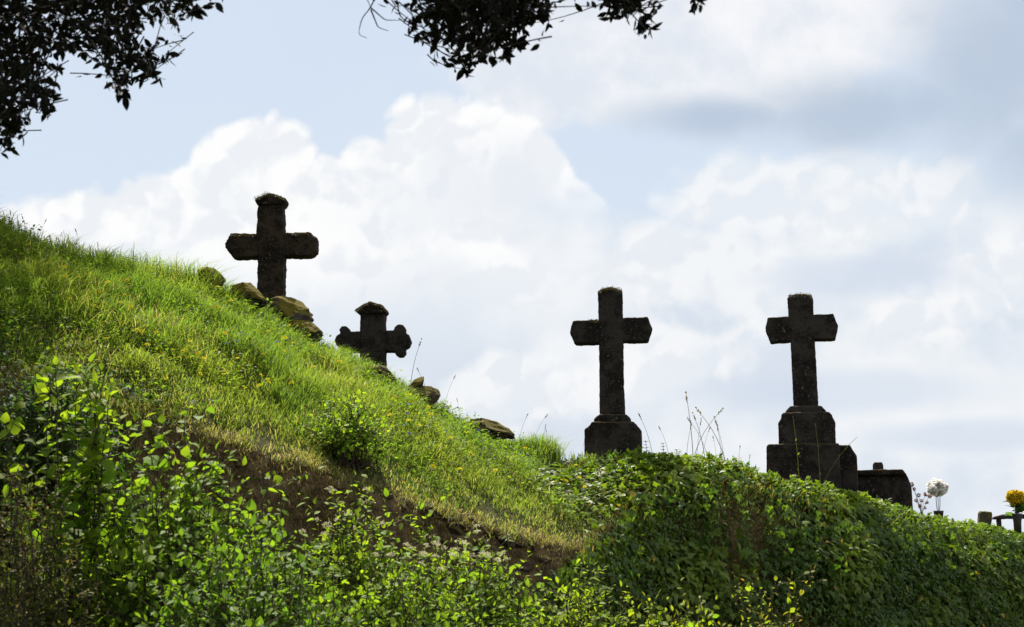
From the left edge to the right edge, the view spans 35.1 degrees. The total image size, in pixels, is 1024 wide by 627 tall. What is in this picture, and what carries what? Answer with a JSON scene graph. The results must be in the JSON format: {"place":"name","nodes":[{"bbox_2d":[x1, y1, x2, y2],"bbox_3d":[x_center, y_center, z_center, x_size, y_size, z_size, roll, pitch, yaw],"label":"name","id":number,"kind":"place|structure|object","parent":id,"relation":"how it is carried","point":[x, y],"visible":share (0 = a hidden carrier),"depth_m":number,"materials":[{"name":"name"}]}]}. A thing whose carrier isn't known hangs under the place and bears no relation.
{"place":"outdoors","nodes":[
{"label":"outdoors","id":0,"kind":"place"},
{"bbox_2d":[0,356,622,574],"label":"dry grass","id":1,"kind":"structure","parent":0,"point":[345,477],"depth_m":12.97,"materials":[{"name":"plant"}]},
{"bbox_2d":[386,493,393,499],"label":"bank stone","id":2,"kind":"object","parent":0,"point":[390,496],"visible":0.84,"depth_m":13.12,"materials":[{"name":"grey stone"}]},
{"bbox_2d":[401,503,410,516],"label":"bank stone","id":3,"kind":"object","parent":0,"point":[404,507],"visible":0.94,"depth_m":13.19,"materials":[{"name":"stone"}]},
{"bbox_2d":[420,505,432,514],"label":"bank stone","id":4,"kind":"object","parent":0,"point":[429,507],"visible":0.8,"depth_m":13.34,"materials":[{"name":"stone"}]},
{"bbox_2d":[441,538,453,547],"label":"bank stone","id":5,"kind":"object","parent":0,"point":[447,543],"visible":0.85,"depth_m":13.37,"materials":[{"name":"stone"}]},
{"bbox_2d":[0,239,1021,626],"bbox_3d":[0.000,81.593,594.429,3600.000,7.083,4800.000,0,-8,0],"label":"ground","id":6,"kind":"structure","parent":0,"point":[268,461],"depth_m":13.10,"materials":[{"name":"brown soil"}]},
{"bbox_2d":[0,452,121,626],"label":"twiggy bush","id":7,"kind":"object","parent":6,"relation":"on","point":[24,608],"visible":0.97,"depth_m":7.74,"materials":[{"name":"green plant"}]},
{"bbox_2d":[0,351,159,583],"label":"leafy bush","id":8,"kind":"object","parent":6,"relation":"on","point":[38,434],"visible":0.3,"depth_m":11.40,"materials":[{"name":"green plant"}]},
{"bbox_2d":[0,341,165,626],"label":"leafy sapling","id":9,"kind":"object","parent":6,"relation":"on","point":[91,454],"visible":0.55,"depth_m":8.50,"materials":[{"name":"green plant"}]},
{"bbox_2d":[17,386,324,626],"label":"leafy bush","id":10,"kind":"object","parent":6,"relation":"on","point":[127,603],"visible":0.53,"depth_m":8.26,"materials":[{"name":"green plant"}]},
{"bbox_2d":[229,282,266,309],"bbox_3d":[-2.625,-0.173,16.107,0.381,0.273,0.250,0,-8,0],"label":"boulder","id":11,"kind":"object","parent":6,"relation":"on","point":[249,290],"visible":0.73,"depth_m":16.02,"materials":[{"name":"brown stone"}]},
{"bbox_2d":[133,503,371,626],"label":"front bush","id":12,"kind":"object","parent":6,"relation":"on","point":[287,615],"visible":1,"depth_m":7.44,"materials":[{"name":"green plant"}]},
{"bbox_2d":[225,191,318,308],"bbox_3d":[-2.573,-0.568,17.297,0.990,1.462,0.435,0,-8,0],"label":"stone cross","id":13,"kind":"object","parent":6,"relation":"on","point":[271,246],"visible":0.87,"depth_m":17.29,"materials":[{"name":"black stone"}]},
{"bbox_2d":[0,309,562,626],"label":"undergrowth","id":14,"kind":"object","parent":6,"relation":"on","point":[150,398],"visible":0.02,"depth_m":12.40,"materials":[{"name":"green plant"}]},
{"bbox_2d":[267,295,313,323],"bbox_3d":[-2.273,0.008,16.578,0.501,0.377,0.459,0,-8,0],"label":"boulder","id":15,"kind":"object","parent":6,"relation":"on","point":[292,309],"visible":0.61,"depth_m":16.43,"materials":[{"name":"brown stone"}]},
{"bbox_2d":[288,320,322,343],"bbox_3d":[-2.110,0.184,16.493,0.361,0.300,0.384,0,-8,0],"label":"boulder","id":16,"kind":"object","parent":6,"relation":"on","point":[310,326],"visible":0.6,"depth_m":16.35,"materials":[{"name":"stone"}]},
{"bbox_2d":[0,203,621,610],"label":"grass","id":17,"kind":"structure","parent":6,"relation":"on","point":[278,371],"depth_m":14.15,"materials":[{"name":"green plant"}]},
{"bbox_2d":[198,267,225,288],"bbox_3d":[-2.988,-0.330,16.113,0.292,0.259,0.293,2,-8,-17],"label":"boulder","id":18,"kind":"object","parent":17,"relation":"on","point":[213,276],"visible":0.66,"depth_m":16.02,"materials":[{"name":"brown stone"}]},
{"bbox_2d":[313,486,320,495],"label":"bank stone","id":19,"kind":"object","parent":6,"relation":"on","point":[316,488],"visible":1,"depth_m":12.82,"materials":[{"name":"stone"}]},
{"bbox_2d":[335,485,346,494],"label":"bank stone","id":20,"kind":"object","parent":6,"relation":"on","point":[338,488],"visible":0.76,"depth_m":12.89,"materials":[{"name":"stone"}]},
{"bbox_2d":[291,385,401,471],"bbox_3d":[-1.357,0.940,13.390,0.960,0.798,0.887,7,-11,-42],"label":"hillside bush","id":21,"kind":"object","parent":6,"relation":"on","point":[347,444],"visible":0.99,"depth_m":13.29,"materials":[{"name":"green plant"}]},
{"bbox_2d":[253,467,444,626],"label":"flowering bush","id":22,"kind":"object","parent":6,"relation":"on","point":[344,557],"visible":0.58,"depth_m":9.51,"materials":[{"name":"green plant"}]},
{"bbox_2d":[0,0,706,158],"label":"oak tree","id":23,"kind":"object","parent":6,"relation":"on","point":[500,19],"visible":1,"depth_m":6.16,"materials":[{"name":"green plant"}]},
{"bbox_2d":[335,301,411,366],"bbox_3d":[-1.493,0.377,17.403,0.827,1.025,0.368,0,-8,0],"label":"stone cross","id":24,"kind":"object","parent":6,"relation":"on","point":[375,339],"visible":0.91,"depth_m":17.36,"materials":[{"name":"black stone"}]},
{"bbox_2d":[366,365,396,382],"bbox_3d":[-1.326,0.620,16.441,0.301,0.188,0.290,5,-10,-34],"label":"rock","id":25,"kind":"object","parent":6,"relation":"on","point":[382,370],"visible":0.63,"depth_m":16.33,"materials":[{"name":"stone"}]},
{"bbox_2d":[305,523,514,626],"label":"front bush","id":26,"kind":"object","parent":6,"relation":"on","point":[393,615],"visible":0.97,"depth_m":8.11,"materials":[{"name":"green plant"}]},
{"bbox_2d":[409,385,440,405],"bbox_3d":[-0.905,0.849,16.504,0.331,0.230,0.275,7,-11,-42],"label":"rock","id":27,"kind":"object","parent":6,"relation":"on","point":[432,394],"visible":0.74,"depth_m":16.43,"materials":[{"name":"stone"}]},
{"bbox_2d":[408,376,423,389],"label":"pointed stone","id":28,"kind":"object","parent":27,"relation":"on","point":[417,382],"visible":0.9,"depth_m":16.46,"materials":[{"name":"brown stone"}]},
{"bbox_2d":[432,506,448,519],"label":"bank stone","id":29,"kind":"object","parent":6,"relation":"on","point":[436,514],"visible":0.77,"depth_m":13.43,"materials":[{"name":"stone"}]},
{"bbox_2d":[447,522,466,535],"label":"bank stone","id":30,"kind":"object","parent":6,"relation":"on","point":[460,529],"visible":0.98,"depth_m":13.47,"materials":[{"name":"stone"}]},
{"bbox_2d":[463,511,484,530],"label":"bank stone","id":31,"kind":"object","parent":6,"relation":"on","point":[470,519],"visible":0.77,"depth_m":13.64,"materials":[{"name":"stone"}]},
{"bbox_2d":[394,515,560,626],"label":"flowering bush","id":32,"kind":"object","parent":6,"relation":"on","point":[498,611],"visible":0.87,"depth_m":9.64,"materials":[{"name":"green plant"}]},
{"bbox_2d":[472,538,484,552],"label":"bank stone","id":33,"kind":"object","parent":6,"relation":"on","point":[477,544],"visible":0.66,"depth_m":13.51,"materials":[{"name":"stone"}]},
{"bbox_2d":[483,530,492,538],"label":"bank stone","id":34,"kind":"object","parent":6,"relation":"on","point":[486,534],"visible":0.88,"depth_m":13.65,"materials":[{"name":"stone"}]},
{"bbox_2d":[463,418,514,439],"bbox_3d":[-0.244,1.192,16.718,0.521,0.229,0.373,-3,-9,20],"label":"flat rock","id":35,"kind":"object","parent":6,"relation":"on","point":[494,428],"visible":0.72,"depth_m":16.62,"materials":[{"name":"brown stone"}]},
{"bbox_2d":[488,527,515,547],"bbox_3d":[-0.088,1.910,13.801,0.244,0.183,0.204,0,-8,0],"label":"bank stone","id":36,"kind":"object","parent":6,"relation":"on","point":[500,532],"visible":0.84,"depth_m":13.73,"materials":[{"name":"stone"}]},
{"bbox_2d":[504,571,515,588],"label":"bank stone","id":37,"kind":"object","parent":6,"relation":"on","point":[513,573],"visible":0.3,"depth_m":13.58,"materials":[{"name":"grey stone"}]},
{"bbox_2d":[515,543,525,550],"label":"bank stone","id":38,"kind":"object","parent":6,"relation":"on","point":[519,546],"visible":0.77,"depth_m":13.85,"materials":[{"name":"stone"}]},
{"bbox_2d":[514,558,533,570],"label":"bank stone","id":39,"kind":"object","parent":6,"relation":"on","point":[527,565],"visible":0.69,"depth_m":13.80,"materials":[{"name":"stone"}]},
{"bbox_2d":[538,555,551,564],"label":"bank stone","id":40,"kind":"object","parent":6,"relation":"on","point":[542,559],"visible":0.99,"depth_m":13.92,"materials":[{"name":"stone"}]},
{"bbox_2d":[514,542,655,626],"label":"bush","id":41,"kind":"object","parent":6,"relation":"on","point":[570,618],"visible":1,"depth_m":9.12,"materials":[{"name":"green plant"}]},
{"bbox_2d":[579,487,622,519],"bbox_3d":[0.823,1.817,15.209,0.455,0.372,0.058,-1,-8,7],"label":"wild stem","id":42,"kind":"object","parent":6,"relation":"on","point":[613,490],"visible":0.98,"depth_m":15.20,"materials":[{"name":"green plant"}]},
{"bbox_2d":[570,286,651,459],"bbox_3d":[1.098,0.752,17.859,0.912,2.106,0.630,0,-8,4],"label":"stone cross","id":43,"kind":"object","parent":6,"relation":"on","point":[610,331],"visible":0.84,"depth_m":17.82,"materials":[{"name":"black stone"}]},
{"bbox_2d":[609,566,735,626],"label":"bush","id":44,"kind":"object","parent":6,"relation":"on","point":[652,616],"visible":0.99,"depth_m":8.97,"materials":[{"name":"green plant"}]},
{"bbox_2d":[684,391,692,451],"bbox_3d":[1.933,1.279,17.651,0.048,0.868,0.202,-5,-9,30],"label":"grass stalk","id":45,"kind":"object","parent":6,"relation":"on","point":[689,418],"depth_m":17.67,"materials":[{"name":"grey plant"}]},
{"bbox_2d":[694,408,723,454],"bbox_3d":[2.135,1.373,17.679,0.377,0.701,0.028,0,-8,0],"label":"grass stalk","id":46,"kind":"object","parent":6,"relation":"on","point":[708,425],"depth_m":17.70,"materials":[{"name":"grey plant"}]},
{"bbox_2d":[695,407,724,458],"bbox_3d":[2.244,1.458,18.126,0.442,0.823,0.033,3,-9,-23],"label":"grass stalk","id":47,"kind":"object","parent":6,"relation":"on","point":[708,424],"depth_m":18.14,"materials":[{"name":"plant"}]},
{"bbox_2d":[718,565,826,626],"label":"slender bush","id":48,"kind":"object","parent":6,"relation":"on","point":[750,588],"visible":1,"depth_m":9.53,"materials":[{"name":"green plant"}]},
{"bbox_2d":[526,445,1023,626],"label":"ivy","id":49,"kind":"object","parent":6,"relation":"on","point":[975,567],"visible":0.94,"depth_m":17.29,"materials":[{"name":"green plant"}]},
{"bbox_2d":[557,456,1023,626],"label":"dry undergrowth","id":50,"kind":"object","parent":6,"relation":"on","point":[755,527],"visible":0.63,"depth_m":16.96,"materials":[{"name":"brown plant"}]},
{"bbox_2d":[793,420,799,476],"bbox_3d":[3.384,1.696,19.195,0.049,0.952,0.164,-4,-9,26],"label":"wild stem","id":51,"kind":"object","parent":6,"relation":"on","point":[797,453],"visible":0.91,"depth_m":19.20,"materials":[{"name":"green plant"}]},
{"bbox_2d":[765,292,840,488],"bbox_3d":[3.612,1.117,20.127,0.913,2.722,0.884,-1,-8,10],"label":"stone cross","id":52,"kind":"object","parent":6,"relation":"on","point":[801,328],"visible":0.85,"depth_m":19.84,"materials":[{"name":"black stone"}]},
{"bbox_2d":[815,424,820,479],"bbox_3d":[3.643,1.759,19.195,0.044,0.909,0.150,-4,-9,24],"label":"wild stem","id":53,"kind":"object","parent":6,"relation":"on","point":[818,456],"visible":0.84,"depth_m":19.20,"materials":[{"name":"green plant"}]},
{"bbox_2d":[823,438,855,483],"bbox_3d":[3.896,1.900,19.491,0.539,0.829,0.028,-2,-8,13],"label":"wild stem","id":54,"kind":"object","parent":6,"relation":"on","point":[836,460],"visible":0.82,"depth_m":19.50,"materials":[{"name":"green plant"}]},
{"bbox_2d":[839,445,857,492],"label":"grave block","id":55,"kind":"structure","parent":6,"relation":"on","point":[848,468],"depth_m":19.93,"materials":[{"name":"stone"}]},
{"bbox_2d":[857,469,912,510],"bbox_3d":[4.657,2.408,20.787,0.953,0.783,0.914,-2,-8,13],"label":"chest tomb","id":56,"kind":"object","parent":6,"relation":"on","point":[894,485],"visible":0.45,"depth_m":20.38,"materials":[{"name":"stone"}]},
{"bbox_2d":[873,462,882,469],"bbox_3d":[4.701,1.980,20.802,0.138,0.147,0.138,-2,-8,13],"label":"stone stub","id":57,"kind":"object","parent":56,"relation":"on","point":[877,465],"visible":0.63,"depth_m":20.74,"materials":[{"name":"grey stone"}]},
{"bbox_2d":[911,482,931,514],"bbox_3d":[5.548,2.514,21.994,0.322,0.459,0.109,0,-8,0],"label":"faded bouquet","id":58,"kind":"object","parent":6,"relation":"on","point":[926,502],"visible":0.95,"depth_m":21.99,"materials":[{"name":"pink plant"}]},
{"bbox_2d":[933,511,943,517],"bbox_3d":[5.872,2.795,22.290,0.140,0.160,0.140,0,-8,0],"label":"flower pot","id":59,"kind":"object","parent":6,"relation":"on","point":[939,512],"visible":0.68,"depth_m":22.24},
{"bbox_2d":[926,478,948,510],"bbox_3d":[5.857,2.500,22.296,0.330,0.487,0.274,0,-8,0],"label":"flower bouquet","id":60,"kind":"object","parent":59,"relation":"in","point":[937,487],"visible":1,"depth_m":22.24,"materials":[{"name":"white plant"}]},
{"bbox_2d":[977,511,991,524],"bbox_3d":[6.534,2.885,22.400,0.201,0.308,0.130,0,-8,0],"label":"headstone","id":61,"kind":"object","parent":6,"relation":"on","point":[985,516],"visible":0.53,"depth_m":22.35,"materials":[{"name":"grey stone"}]},
{"bbox_2d":[992,514,1023,526],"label":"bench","id":62,"kind":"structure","parent":6,"relation":"on","point":[998,518],"depth_m":23.35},
{"bbox_2d":[1012,513,1021,534],"bbox_3d":[7.150,2.991,22.909,0.144,0.325,0.144,0,-8,0],"label":"flower vase","id":63,"kind":"object","parent":6,"relation":"on","point":[1017,519],"visible":0.8,"depth_m":22.87,"materials":[{"name":"grey stone"}]},
{"bbox_2d":[1003,489,1023,515],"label":"flower bouquet","id":64,"kind":"object","parent":63,"relation":"in","point":[1015,498],"visible":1,"depth_m":22.87,"materials":[{"name":"yellow plant"}]},
{"bbox_2d":[0,0,1023,531],"label":"sky","id":65,"kind":"structure","parent":0,"point":[865,158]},
{"bbox_2d":[527,542,534,551],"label":"bank stone","id":66,"kind":"object","parent":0,"point":[532,548],"visible":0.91,"depth_m":13.92,"materials":[{"name":"stone"}]}
]}

